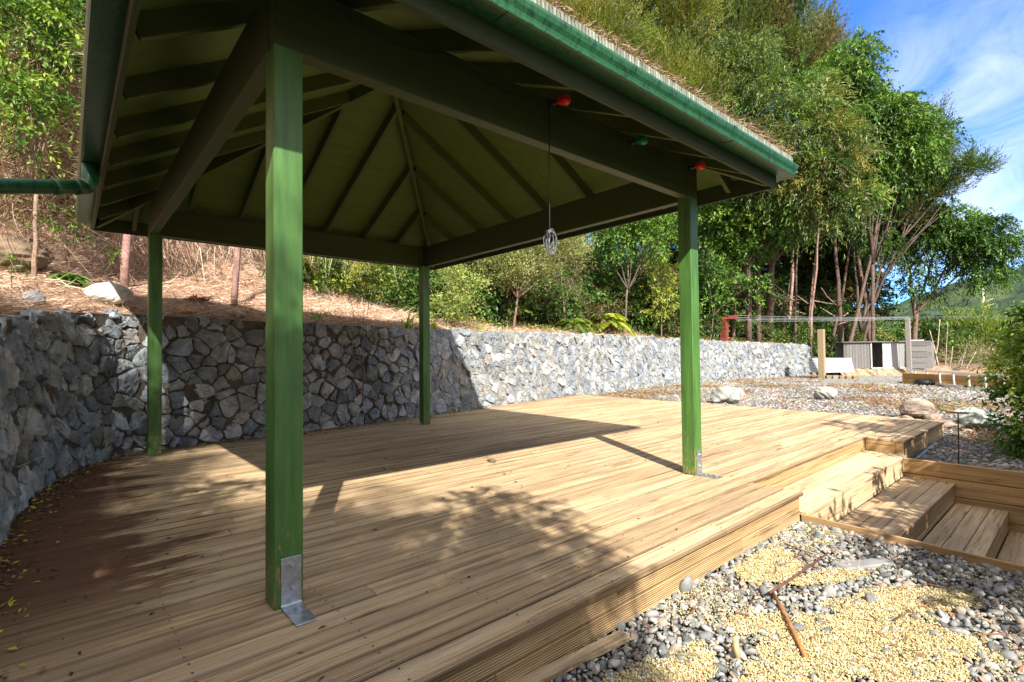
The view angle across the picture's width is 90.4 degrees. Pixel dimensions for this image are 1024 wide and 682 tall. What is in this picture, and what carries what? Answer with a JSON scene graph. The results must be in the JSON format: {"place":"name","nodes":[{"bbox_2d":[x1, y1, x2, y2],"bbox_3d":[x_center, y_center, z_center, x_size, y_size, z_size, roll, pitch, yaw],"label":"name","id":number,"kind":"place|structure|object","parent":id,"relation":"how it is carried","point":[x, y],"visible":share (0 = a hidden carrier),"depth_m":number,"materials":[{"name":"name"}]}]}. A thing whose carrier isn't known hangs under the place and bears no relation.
{"place":"outdoors","nodes":[
{"label":"outdoors","id":0,"kind":"place"},
{"bbox_2d":[0,206,1023,681],"bbox_3d":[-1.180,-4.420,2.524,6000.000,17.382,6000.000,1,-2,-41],"label":"ground","id":1,"kind":"structure","parent":0,"point":[250,276],"depth_m":8.21,"materials":[{"name":"soil"}]},
{"bbox_2d":[0,253,28,292],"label":"yellow seedling","id":2,"kind":"object","parent":1,"relation":"on","point":[11,257],"visible":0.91,"depth_m":5.88,"materials":[{"name":"green plant"}]},
{"bbox_2d":[0,236,54,273],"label":"boulder","id":3,"kind":"object","parent":1,"relation":"on","point":[14,246],"visible":0.61,"depth_m":6.70,"materials":[{"name":"stone"}]},
{"bbox_2d":[21,291,45,304],"bbox_3d":[-5.360,-0.477,5.696,0.213,0.180,0.197,1,-2,-41],"label":"pale stone","id":4,"kind":"object","parent":1,"relation":"on","point":[38,296],"visible":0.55,"depth_m":5.65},
{"bbox_2d":[0,0,85,279],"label":"tree","id":5,"kind":"object","parent":1,"relation":"on","point":[13,90],"visible":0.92,"depth_m":6.53,"materials":[{"name":"green plant"}]},
{"bbox_2d":[15,201,95,272],"bbox_3d":[-6.021,-1.230,6.811,0.657,1.142,0.827,-2,-2,36],"label":"yellow seedling","id":6,"kind":"object","parent":1,"relation":"on","point":[60,224],"visible":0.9,"depth_m":6.85,"materials":[{"name":"green plant"}]},
{"bbox_2d":[46,272,90,286],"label":"tree fern","id":7,"kind":"object","parent":1,"relation":"on","point":[70,277],"visible":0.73,"depth_m":6.89,"materials":[{"name":"green plant"}]},
{"bbox_2d":[15,0,131,287],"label":"young tree","id":8,"kind":"object","parent":1,"relation":"on","point":[125,262],"visible":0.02,"depth_m":7.63,"materials":[{"name":"brown plant"}]},
{"bbox_2d":[0,0,166,284],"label":"vine tangle","id":9,"kind":"object","parent":8,"relation":"hanging from","point":[6,170],"visible":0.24,"depth_m":7.24,"materials":[{"name":"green plant"}]},
{"bbox_2d":[82,282,132,305],"bbox_3d":[-5.519,-0.625,6.977,0.531,0.351,0.426,-1,-1,16],"label":"pale stone","id":10,"kind":"object","parent":1,"relation":"on","point":[112,292],"visible":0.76,"depth_m":6.84,"materials":[{"name":"stone"}]},
{"bbox_2d":[96,240,121,266],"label":"yellow seedling","id":11,"kind":"object","parent":1,"relation":"on","point":[113,256],"visible":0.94,"depth_m":7.57,"materials":[{"name":"green plant"}]},
{"bbox_2d":[184,294,213,302],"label":"dry fern","id":12,"kind":"object","parent":1,"relation":"on","point":[204,298],"visible":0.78,"depth_m":7.97,"materials":[{"name":"brown plant"}]},
{"bbox_2d":[0,7,418,310],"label":"undergrowth","id":13,"kind":"object","parent":1,"relation":"on","point":[337,278],"visible":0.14,"depth_m":12.76,"materials":[{"name":"green plant"}]},
{"bbox_2d":[230,247,240,305],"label":"young tree","id":14,"kind":"object","parent":1,"relation":"on","point":[236,272],"visible":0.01,"depth_m":8.47,"materials":[{"name":"brown plant"}]},
{"bbox_2d":[232,309,245,316],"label":"pale stone","id":15,"kind":"object","parent":1,"relation":"on","point":[235,313],"visible":0.95,"depth_m":7.78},
{"bbox_2d":[80,232,411,300],"bbox_3d":[-4.691,-1.808,10.506,6.576,2.574,2.431,1,-2,-41],"label":"dry brush","id":16,"kind":"object","parent":1,"relation":"on","point":[138,245],"visible":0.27,"depth_m":9.17,"materials":[{"name":"brown plant"}]},
{"bbox_2d":[304,310,326,321],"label":"grass tuft","id":17,"kind":"object","parent":1,"relation":"on","point":[319,316],"visible":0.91,"depth_m":8.78,"materials":[{"name":"green plant"}]},
{"bbox_2d":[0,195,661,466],"bbox_3d":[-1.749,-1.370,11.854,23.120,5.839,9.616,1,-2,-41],"label":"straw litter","id":18,"kind":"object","parent":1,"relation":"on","point":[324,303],"visible":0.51,"depth_m":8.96,"materials":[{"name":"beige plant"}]},
{"bbox_2d":[333,262,388,421],"bbox_3d":[-2.625,0.235,8.945,0.926,3.412,1.376,-1,-1,-3],"label":"tree","id":19,"kind":"object","parent":1,"relation":"on","point":[362,279],"visible":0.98,"depth_m":8.82,"materials":[{"name":"green plant"}]},
{"bbox_2d":[0,309,812,545],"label":"stone wall","id":20,"kind":"structure","parent":1,"relation":"on","point":[83,399],"depth_m":7.45,"materials":[{"name":"stone"}]},
{"bbox_2d":[400,312,430,328],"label":"flax plant","id":21,"kind":"object","parent":1,"relation":"on","point":[408,321],"visible":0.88,"depth_m":9.98,"materials":[{"name":"green plant"}]},
{"bbox_2d":[417,264,492,328],"bbox_3d":[-1.286,-1.125,11.530,1.669,2.107,1.636,-1,-1,21],"label":"feathery shrub","id":22,"kind":"object","parent":1,"relation":"on","point":[450,291],"visible":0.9,"depth_m":11.48,"materials":[{"name":"green plant"}]},
{"bbox_2d":[0,395,945,681],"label":"timber deck","id":23,"kind":"structure","parent":1,"relation":"on","point":[572,527],"depth_m":3.33,"materials":[{"name":"brown wood"}]},
{"bbox_2d":[0,408,488,680],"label":"fallen leaves","id":24,"kind":"object","parent":23,"relation":"on","point":[8,562],"visible":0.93,"depth_m":3.74,"materials":[{"name":"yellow plant"}]},
{"bbox_2d":[75,0,798,626],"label":"pavilion","id":25,"kind":"structure","parent":23,"relation":"on","point":[285,134],"depth_m":4.02,"materials":[{"name":"green paint"}]},
{"bbox_2d":[0,161,99,194],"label":"downpipe","id":26,"kind":"object","parent":25,"relation":"attached to","point":[88,182],"visible":0.99,"depth_m":4.18,"materials":[{"name":"metal"}]},
{"bbox_2d":[62,0,802,198],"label":"roof litter","id":27,"kind":"object","parent":25,"relation":"on","point":[632,49],"visible":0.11,"depth_m":3.54,"materials":[{"name":"brown plant"}]},
{"bbox_2d":[543,99,556,258],"bbox_3d":[0.270,-1.161,3.619,0.116,1.153,0.046,0,-2,-33],"label":"hanging flex","id":28,"kind":"object","parent":25,"relation":"hanging from","point":[547,234],"visible":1,"depth_m":3.60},
{"bbox_2d":[549,94,570,106],"bbox_3d":[0.344,-1.737,3.658,0.158,0.079,0.081,-1,-1,3],"label":"party bulb","id":29,"kind":"object","parent":25,"relation":"attached to","point":[564,100],"visible":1,"depth_m":3.64,"materials":[{"name":"red glass"}]},
{"bbox_2d":[629,136,647,145],"bbox_3d":[1.067,-1.694,4.289,0.158,0.079,0.081,-1,-1,3],"label":"party bulb","id":30,"kind":"object","parent":25,"relation":"attached to","point":[641,140],"visible":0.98,"depth_m":4.27,"materials":[{"name":"green glass"}]},
{"bbox_2d":[688,161,704,169],"bbox_3d":[1.790,-1.702,4.921,0.158,0.079,0.081,-1,-1,3],"label":"party bulb","id":31,"kind":"object","parent":25,"relation":"attached to","point":[700,165],"visible":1,"depth_m":4.90,"materials":[{"name":"red glass"}]},
{"bbox_2d":[62,402,898,681],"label":"fallen leaves","id":32,"kind":"object","parent":23,"relation":"on","point":[79,652],"visible":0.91,"depth_m":4.19,"materials":[{"name":"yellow plant"}]},
{"bbox_2d":[464,234,597,330],"bbox_3d":[0.381,-1.915,14.102,4.217,3.631,2.132,-1,-1,0],"label":"variegated shrub","id":33,"kind":"object","parent":1,"relation":"on","point":[522,268],"visible":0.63,"depth_m":14.02,"materials":[{"name":"green plant"}]},
{"bbox_2d":[525,235,603,326],"bbox_3d":[1.483,-1.938,16.577,2.233,3.625,2.973,6,-7,-78],"label":"twiggy shrub","id":34,"kind":"object","parent":1,"relation":"on","point":[578,272],"visible":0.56,"depth_m":16.44,"materials":[{"name":"green plant"}]},
{"bbox_2d":[554,318,594,333],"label":"tree fern","id":35,"kind":"object","parent":1,"relation":"on","point":[574,324],"visible":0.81,"depth_m":15.81,"materials":[{"name":"green plant"}]},
{"bbox_2d":[383,303,793,342],"bbox_3d":[4.960,0.049,20.140,21.638,1.948,4.998,1,-2,-43],"label":"ground cover","id":36,"kind":"object","parent":1,"relation":"on","point":[544,325],"visible":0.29,"depth_m":15.31,"materials":[{"name":"green plant"}]},
{"bbox_2d":[545,0,665,265],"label":"kanuka tree","id":37,"kind":"object","parent":1,"relation":"on","point":[603,13],"visible":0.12,"depth_m":20.40,"materials":[{"name":"green plant"}]},
{"bbox_2d":[589,313,637,338],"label":"tree fern","id":38,"kind":"object","parent":1,"relation":"on","point":[612,320],"visible":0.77,"depth_m":17.58,"materials":[{"name":"green plant"}]},
{"bbox_2d":[380,230,885,357],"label":"undergrowth","id":39,"kind":"object","parent":1,"relation":"on","point":[608,295],"visible":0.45,"depth_m":20.82,"materials":[{"name":"green plant"}]},
{"bbox_2d":[583,212,701,334],"bbox_3d":[4.929,-3.140,19.485,4.971,6.239,3.289,0,-1,-15],"label":"tree","id":40,"kind":"object","parent":1,"relation":"on","point":[667,223],"visible":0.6,"depth_m":19.03,"materials":[{"name":"green plant"}]},
{"bbox_2d":[633,244,679,337],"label":"upright shrub","id":41,"kind":"object","parent":1,"relation":"on","point":[670,283],"visible":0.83,"depth_m":20.57,"materials":[{"name":"green plant"}]},
{"bbox_2d":[609,0,742,277],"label":"kanuka tree","id":42,"kind":"object","parent":1,"relation":"on","point":[681,53],"visible":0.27,"depth_m":24.13,"materials":[{"name":"green plant"}]},
{"bbox_2d":[710,385,741,403],"bbox_3d":[5.364,1.377,12.769,0.570,0.544,0.747,3,-4,-69],"label":"boulder","id":43,"kind":"object","parent":1,"relation":"on","point":[729,394],"visible":0.88,"depth_m":12.61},
{"bbox_2d":[720,315,737,340],"bbox_3d":[10.181,-0.567,23.843,0.774,1.281,0.354,-2,-2,41],"label":"line bracket","id":44,"kind":"object","parent":1,"relation":"on","point":[724,336],"visible":0.75,"depth_m":23.86,"materials":[{"name":"metal"}]},
{"bbox_2d":[738,315,1002,320],"bbox_3d":[15.992,-0.985,22.175,6.278,0.645,9.539,1,-2,-41],"label":"clothes line","id":45,"kind":"object","parent":44,"relation":"attached to","point":[993,316],"visible":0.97,"depth_m":23.75,"materials":[{"name":"metal"}]},
{"bbox_2d":[698,245,776,339],"bbox_3d":[9.875,-2.127,23.591,4.456,4.598,2.874,0,-1,-16],"label":"green shrub","id":46,"kind":"object","parent":1,"relation":"on","point":[711,274],"visible":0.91,"depth_m":23.27,"materials":[{"name":"green plant"}]},
{"bbox_2d":[646,0,851,271],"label":"dark kanuka","id":47,"kind":"object","parent":1,"relation":"on","point":[754,16],"visible":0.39,"depth_m":31.79,"materials":[{"name":"green plant"}]},
{"bbox_2d":[746,194,752,341],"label":"slender tree","id":48,"kind":"object","parent":1,"relation":"on","point":[748,319],"depth_m":24.32,"materials":[{"name":"brown plant"}]},
{"bbox_2d":[697,184,812,340],"bbox_3d":[11.345,-4.019,24.865,6.037,8.409,4.069,-1,-1,15],"label":"broadleaf tree","id":49,"kind":"object","parent":1,"relation":"on","point":[717,228],"visible":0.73,"depth_m":24.30,"materials":[{"name":"green plant"}]},
{"bbox_2d":[755,253,761,342],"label":"slender tree","id":50,"kind":"object","parent":1,"relation":"on","point":[759,329],"visible":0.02,"depth_m":25.62,"materials":[{"name":"brown plant"}]},
{"bbox_2d":[558,123,966,326],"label":"woodland","id":51,"kind":"object","parent":1,"relation":"on","point":[826,265],"visible":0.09,"depth_m":32.90,"materials":[{"name":"green plant"}]},
{"bbox_2d":[539,520,1023,681],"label":"river pebbles","id":52,"kind":"object","parent":1,"relation":"on","point":[686,584],"visible":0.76,"depth_m":2.88,"materials":[{"name":"gravel"}]},
{"bbox_2d":[512,630,629,681],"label":"timber offcut","id":53,"kind":"object","parent":52,"relation":"on","point":[553,670],"visible":1,"depth_m":2.35,"materials":[{"name":"brown wood"}]},
{"bbox_2d":[732,635,740,659],"bbox_3d":[1.056,1.450,2.389,0.048,0.130,0.028,0,-1,-24],"label":"wooden peg","id":54,"kind":"object","parent":52,"relation":"on","point":[736,648],"visible":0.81,"depth_m":2.38,"materials":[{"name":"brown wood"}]},
{"bbox_2d":[551,523,1023,681],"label":"yellow chip","id":55,"kind":"object","parent":52,"relation":"on","point":[885,597],"visible":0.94,"depth_m":2.54,"materials":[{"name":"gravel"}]},
{"bbox_2d":[771,592,808,659],"bbox_3d":[1.457,1.478,2.684,0.028,0.032,0.669,-1,-1,15],"label":"garden cane","id":56,"kind":"object","parent":55,"relation":"on","point":[791,628],"visible":0.95,"depth_m":2.62,"materials":[{"name":"brown wood"}]},
{"bbox_2d":[768,552,828,593],"bbox_3d":[1.856,1.472,3.255,0.896,0.019,0.019,1,-2,-39],"label":"garden cane","id":57,"kind":"object","parent":52,"relation":"on","point":[794,576],"visible":1,"depth_m":3.19,"materials":[{"name":"brown wood"}]},
{"bbox_2d":[788,244,793,317],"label":"slender tree","id":58,"kind":"object","parent":1,"relation":"on","point":[791,290],"visible":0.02,"depth_m":28.87,"materials":[{"name":"brown plant"}]},
{"bbox_2d":[563,523,1023,681],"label":"twig litter","id":59,"kind":"object","parent":1,"relation":"on","point":[895,619],"visible":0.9,"depth_m":2.69,"materials":[{"name":"beige plant"}]},
{"bbox_2d":[684,24,903,341],"bbox_3d":[12.012,-7.632,24.531,7.707,15.752,10.240,7,-7,-79],"label":"weeping tree","id":60,"kind":"object","parent":1,"relation":"on","point":[828,178],"visible":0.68,"depth_m":22.52,"materials":[{"name":"green plant"}]},
{"bbox_2d":[794,243,798,343],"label":"slender tree","id":61,"kind":"object","parent":1,"relation":"on","point":[795,321],"depth_m":26.94,"materials":[{"name":"brown plant"}]},
{"bbox_2d":[776,214,820,343],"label":"slender tree","id":62,"kind":"object","parent":1,"relation":"on","point":[790,282],"visible":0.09,"depth_m":27.24,"materials":[{"name":"brown plant"}]},
{"bbox_2d":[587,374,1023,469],"bbox_3d":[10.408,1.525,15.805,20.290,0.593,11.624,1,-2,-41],"label":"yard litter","id":63,"kind":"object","parent":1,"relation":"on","point":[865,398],"visible":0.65,"depth_m":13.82,"materials":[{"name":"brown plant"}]},
{"bbox_2d":[796,216,817,325],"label":"slender tree","id":64,"kind":"object","parent":1,"relation":"on","point":[813,274],"visible":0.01,"depth_m":28.78,"materials":[{"name":"brown plant"}]},
{"bbox_2d":[763,284,853,324],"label":"fallen branches","id":65,"kind":"object","parent":1,"relation":"on","point":[792,301],"visible":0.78,"depth_m":27.38,"materials":[{"name":"wood"}]},
{"bbox_2d":[594,375,1023,471],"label":"yard gravel","id":66,"kind":"structure","parent":1,"relation":"on","point":[969,395],"depth_m":13.36,"materials":[{"name":"gravel"}]},
{"bbox_2d":[913,380,934,385],"bbox_3d":[14.878,1.484,18.299,0.672,0.192,0.672,1,-2,-41],"label":"car tyre","id":67,"kind":"object","parent":66,"relation":"on","point":[925,382],"visible":0.84,"depth_m":18.07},
{"bbox_2d":[922,413,942,420],"bbox_3d":[7.763,1.445,9.381,0.289,0.226,0.292,0,-1,-20],"label":"boulder","id":68,"kind":"object","parent":66,"relation":"on","point":[933,416],"visible":0.52,"depth_m":9.30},
{"bbox_2d":[952,407,1002,429],"bbox_3d":[8.203,1.364,8.999,0.834,0.412,0.585,-1,-1,2],"label":"boulder","id":69,"kind":"object","parent":66,"relation":"on","point":[977,415],"visible":0.65,"depth_m":8.82,"materials":[{"name":"stone"}]},
{"bbox_2d":[809,220,818,357],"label":"slender tree","id":70,"kind":"object","parent":1,"relation":"on","point":[811,312],"visible":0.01,"depth_m":26.64,"materials":[{"name":"brown plant"}]},
{"bbox_2d":[817,329,825,378],"bbox_3d":[14.043,0.603,23.054,0.240,2.300,0.240,1,-2,-41],"label":"timber post","id":71,"kind":"object","parent":1,"relation":"on","point":[821,354],"visible":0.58,"depth_m":22.98,"materials":[{"name":"brown wood"}]},
{"bbox_2d":[777,0,872,279],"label":"dark kanuka","id":72,"kind":"object","parent":1,"relation":"on","point":[842,31],"visible":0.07,"depth_m":33.24,"materials":[{"name":"green plant"}]},
{"bbox_2d":[813,387,837,399],"bbox_3d":[8.340,1.408,13.505,0.542,0.398,0.530,1,-2,-41],"label":"boulder","id":73,"kind":"object","parent":1,"relation":"on","point":[828,393],"visible":0.89,"depth_m":13.35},
{"bbox_2d":[800,217,860,374],"bbox_3d":[17.266,-2.611,27.743,2.681,9.234,2.913,0,-1,-18],"label":"slender tree","id":74,"kind":"object","parent":1,"relation":"on","point":[839,310],"visible":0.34,"depth_m":27.17,"materials":[{"name":"green plant"}]},
{"bbox_2d":[808,358,854,371],"bbox_3d":[14.743,1.098,23.522,2.008,0.679,0.410,-1,-1,7],"label":"corrugated sheet","id":75,"kind":"object","parent":1,"relation":"on","point":[839,364],"visible":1,"depth_m":23.51,"materials":[{"name":"metal"}]},
{"bbox_2d":[825,375,858,378],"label":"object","id":76,"kind":"object","parent":1,"relation":"on","point":[839,377],"visible":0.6,"depth_m":22.31,"materials":[{"name":"wood"}]},
{"bbox_2d":[827,223,882,341],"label":"slender tree","id":77,"kind":"object","parent":1,"relation":"on","point":[865,293],"visible":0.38,"depth_m":28.36,"materials":[{"name":"brown plant"}]},
{"bbox_2d":[829,212,886,350],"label":"slender tree","id":78,"kind":"object","parent":1,"relation":"on","point":[842,295],"visible":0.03,"depth_m":28.39,"materials":[{"name":"brown plant"}]},
{"bbox_2d":[835,557,894,570],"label":"concrete slab","id":79,"kind":"structure","parent":1,"relation":"on","point":[875,562],"depth_m":3.39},
{"bbox_2d":[841,201,905,374],"bbox_3d":[18.225,-2.531,25.552,2.431,8.955,2.607,0,-1,-15],"label":"slender tree","id":80,"kind":"object","parent":1,"relation":"on","point":[853,328],"visible":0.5,"depth_m":25.91,"materials":[{"name":"green plant"}]},
{"bbox_2d":[841,233,919,341],"bbox_3d":[19.714,-1.942,27.111,2.881,7.813,3.185,1,-2,-41],"label":"slender tree","id":81,"kind":"object","parent":1,"relation":"on","point":[878,276],"visible":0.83,"depth_m":27.00,"materials":[{"name":"green plant"}]},
{"bbox_2d":[786,25,979,366],"bbox_3d":[18.553,-7.408,26.487,6.169,18.714,8.435,2,-3,-62],"label":"broadleaf tree","id":82,"kind":"object","parent":1,"relation":"on","point":[891,111],"visible":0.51,"depth_m":25.42,"materials":[{"name":"green plant"}]},
{"bbox_2d":[840,368,925,375],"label":"clay bank","id":83,"kind":"structure","parent":1,"relation":"on","point":[880,372],"depth_m":24.51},
{"bbox_2d":[833,340,934,369],"bbox_3d":[18.366,0.786,25.116,4.000,1.680,1.300,-1,-1,10],"label":"old hutch","id":84,"kind":"object","parent":83,"relation":"on","point":[890,354],"visible":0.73,"depth_m":24.74,"materials":[{"name":"grey wood"}]},
{"bbox_2d":[882,342,891,366],"bbox_3d":[18.260,0.649,24.767,0.380,1.220,0.030,-1,-1,10],"label":"door","id":85,"kind":"structure","parent":84,"relation":"in","point":[886,346],"depth_m":24.75,"materials":[{"name":"white wood"}]},
{"bbox_2d":[891,342,898,366],"bbox_3d":[18.609,0.644,24.704,0.310,1.220,0.030,-1,-1,10],"label":"door","id":86,"kind":"structure","parent":84,"relation":"in","point":[894,345],"depth_m":24.69,"materials":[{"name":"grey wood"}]},
{"bbox_2d":[898,342,906,366],"bbox_3d":[18.954,0.639,24.641,0.370,1.220,0.030,-1,-1,10],"label":"door","id":87,"kind":"structure","parent":84,"relation":"in","point":[901,345],"depth_m":24.63,"materials":[{"name":"brown wood"}]},
{"bbox_2d":[925,342,934,366],"bbox_3d":[20.075,0.622,24.438,0.390,1.220,0.030,-1,-1,10],"label":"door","id":88,"kind":"structure","parent":84,"relation":"in","point":[932,343],"depth_m":24.40,"materials":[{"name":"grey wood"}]},
{"bbox_2d":[783,450,1023,576],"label":"timber steps","id":89,"kind":"structure","parent":1,"relation":"on","point":[908,511],"depth_m":5.22,"materials":[{"name":"brown wood"}]},
{"bbox_2d":[899,398,935,418],"bbox_3d":[7.642,1.284,9.583,0.508,0.434,0.527,1,-2,-41],"label":"boulder","id":90,"kind":"object","parent":1,"relation":"on","point":[916,408],"visible":0.88,"depth_m":9.46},
{"bbox_2d":[837,87,1011,330],"bbox_3d":[21.603,-7.061,28.015,8.358,13.016,5.000,-1,-1,20],"label":"spreading kanuka","id":91,"kind":"object","parent":1,"relation":"on","point":[968,165],"visible":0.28,"depth_m":26.96,"materials":[{"name":"green plant"}]},
{"bbox_2d":[848,314,1016,357],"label":"scrub","id":92,"kind":"object","parent":1,"relation":"on","point":[880,336],"visible":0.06,"depth_m":50.68,"materials":[{"name":"green plant"}]},
{"bbox_2d":[856,198,1023,339],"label":"drooping tree","id":93,"kind":"object","parent":1,"relation":"on","point":[970,240],"visible":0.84,"depth_m":27.43,"materials":[{"name":"green plant"}]},
{"bbox_2d":[891,313,988,363],"bbox_3d":[25.906,0.831,31.273,3.808,5.045,5.598,-1,-1,5],"label":"green shrub","id":94,"kind":"object","parent":1,"relation":"on","point":[926,335],"visible":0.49,"depth_m":30.32,"materials":[{"name":"green plant"}]},
{"bbox_2d":[941,420,965,429],"bbox_3d":[7.745,1.490,8.986,0.422,0.188,0.434,1,-2,-41],"label":"boulder","id":95,"kind":"object","parent":1,"relation":"on","point":[950,424],"visible":0.51,"depth_m":8.87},
{"bbox_2d":[946,411,970,463],"bbox_3d":[5.567,1.230,6.333,0.237,0.727,0.240,1,-2,-41],"label":"garden stake","id":96,"kind":"object","parent":1,"relation":"on","point":[954,412],"visible":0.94,"depth_m":6.32,"materials":[{"name":"metal"}]},
{"bbox_2d":[902,369,1019,390],"bbox_3d":[18.493,1.339,18.393,8.316,0.410,4.694,0,-1,-20],"label":"raised bed","id":97,"kind":"object","parent":1,"relation":"on","point":[910,377],"visible":0.47,"depth_m":17.90,"materials":[{"name":"wood"}]},
{"bbox_2d":[909,369,1010,390],"bbox_3d":[14.754,1.256,17.017,0.062,0.495,5.336,-1,-1,13],"label":"ladder","id":98,"kind":"object","parent":97,"relation":"on","point":[953,376],"visible":0.6,"depth_m":16.91,"materials":[{"name":"metal"}]},
{"bbox_2d":[901,458,1023,539],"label":"timber retaining wall","id":99,"kind":"structure","parent":1,"relation":"on","point":[993,492],"depth_m":5.99,"materials":[{"name":"brown wood"}]},
{"bbox_2d":[917,319,1020,369],"bbox_3d":[25.142,1.012,28.258,7.557,4.429,6.491,1,-2,-41],"label":"scrub","id":100,"kind":"object","parent":1,"relation":"on","point":[982,350],"visible":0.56,"depth_m":27.65,"materials":[{"name":"beige plant"}]},
{"bbox_2d":[936,290,1022,359],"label":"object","id":101,"kind":"object","parent":1,"relation":"on","point":[986,327],"visible":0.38,"depth_m":33.42,"materials":[{"name":"green plant"}]},
{"bbox_2d":[969,289,1000,337],"bbox_3d":[35.301,-1.105,38.171,2.669,6.192,2.204,1,-2,-41],"label":"bare snag","id":102,"kind":"object","parent":1,"relation":"on","point":[983,299],"visible":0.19,"depth_m":38.19,"materials":[{"name":"grey plant"}]},
{"bbox_2d":[963,298,1023,458],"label":"laurel bush","id":103,"kind":"object","parent":1,"relation":"on","point":[1014,350],"visible":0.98,"depth_m":6.82,"materials":[{"name":"green plant"}]},
{"bbox_2d":[558,0,1023,311],"label":"sky","id":104,"kind":"structure","parent":0,"point":[973,49],"materials":[{"name":"blue"}]},
{"bbox_2d":[821,376,901,383],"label":"concrete path","id":105,"kind":"structure","parent":0,"point":[871,378],"depth_m":21.03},
{"bbox_2d":[905,318,911,372],"bbox_3d":[18.756,0.288,24.043,0.290,2.783,0.180,1,-2,-41],"label":"grey post","id":106,"kind":"object","parent":105,"relation":"on","point":[908,343],"visible":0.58,"depth_m":23.98,"materials":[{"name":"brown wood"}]},
{"bbox_2d":[861,266,1023,337],"bbox_3d":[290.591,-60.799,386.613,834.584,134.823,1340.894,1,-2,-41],"label":"hills","id":107,"kind":"structure","parent":0,"point":[1018,289],"depth_m":306.09,"materials":[{"name":"plant"}]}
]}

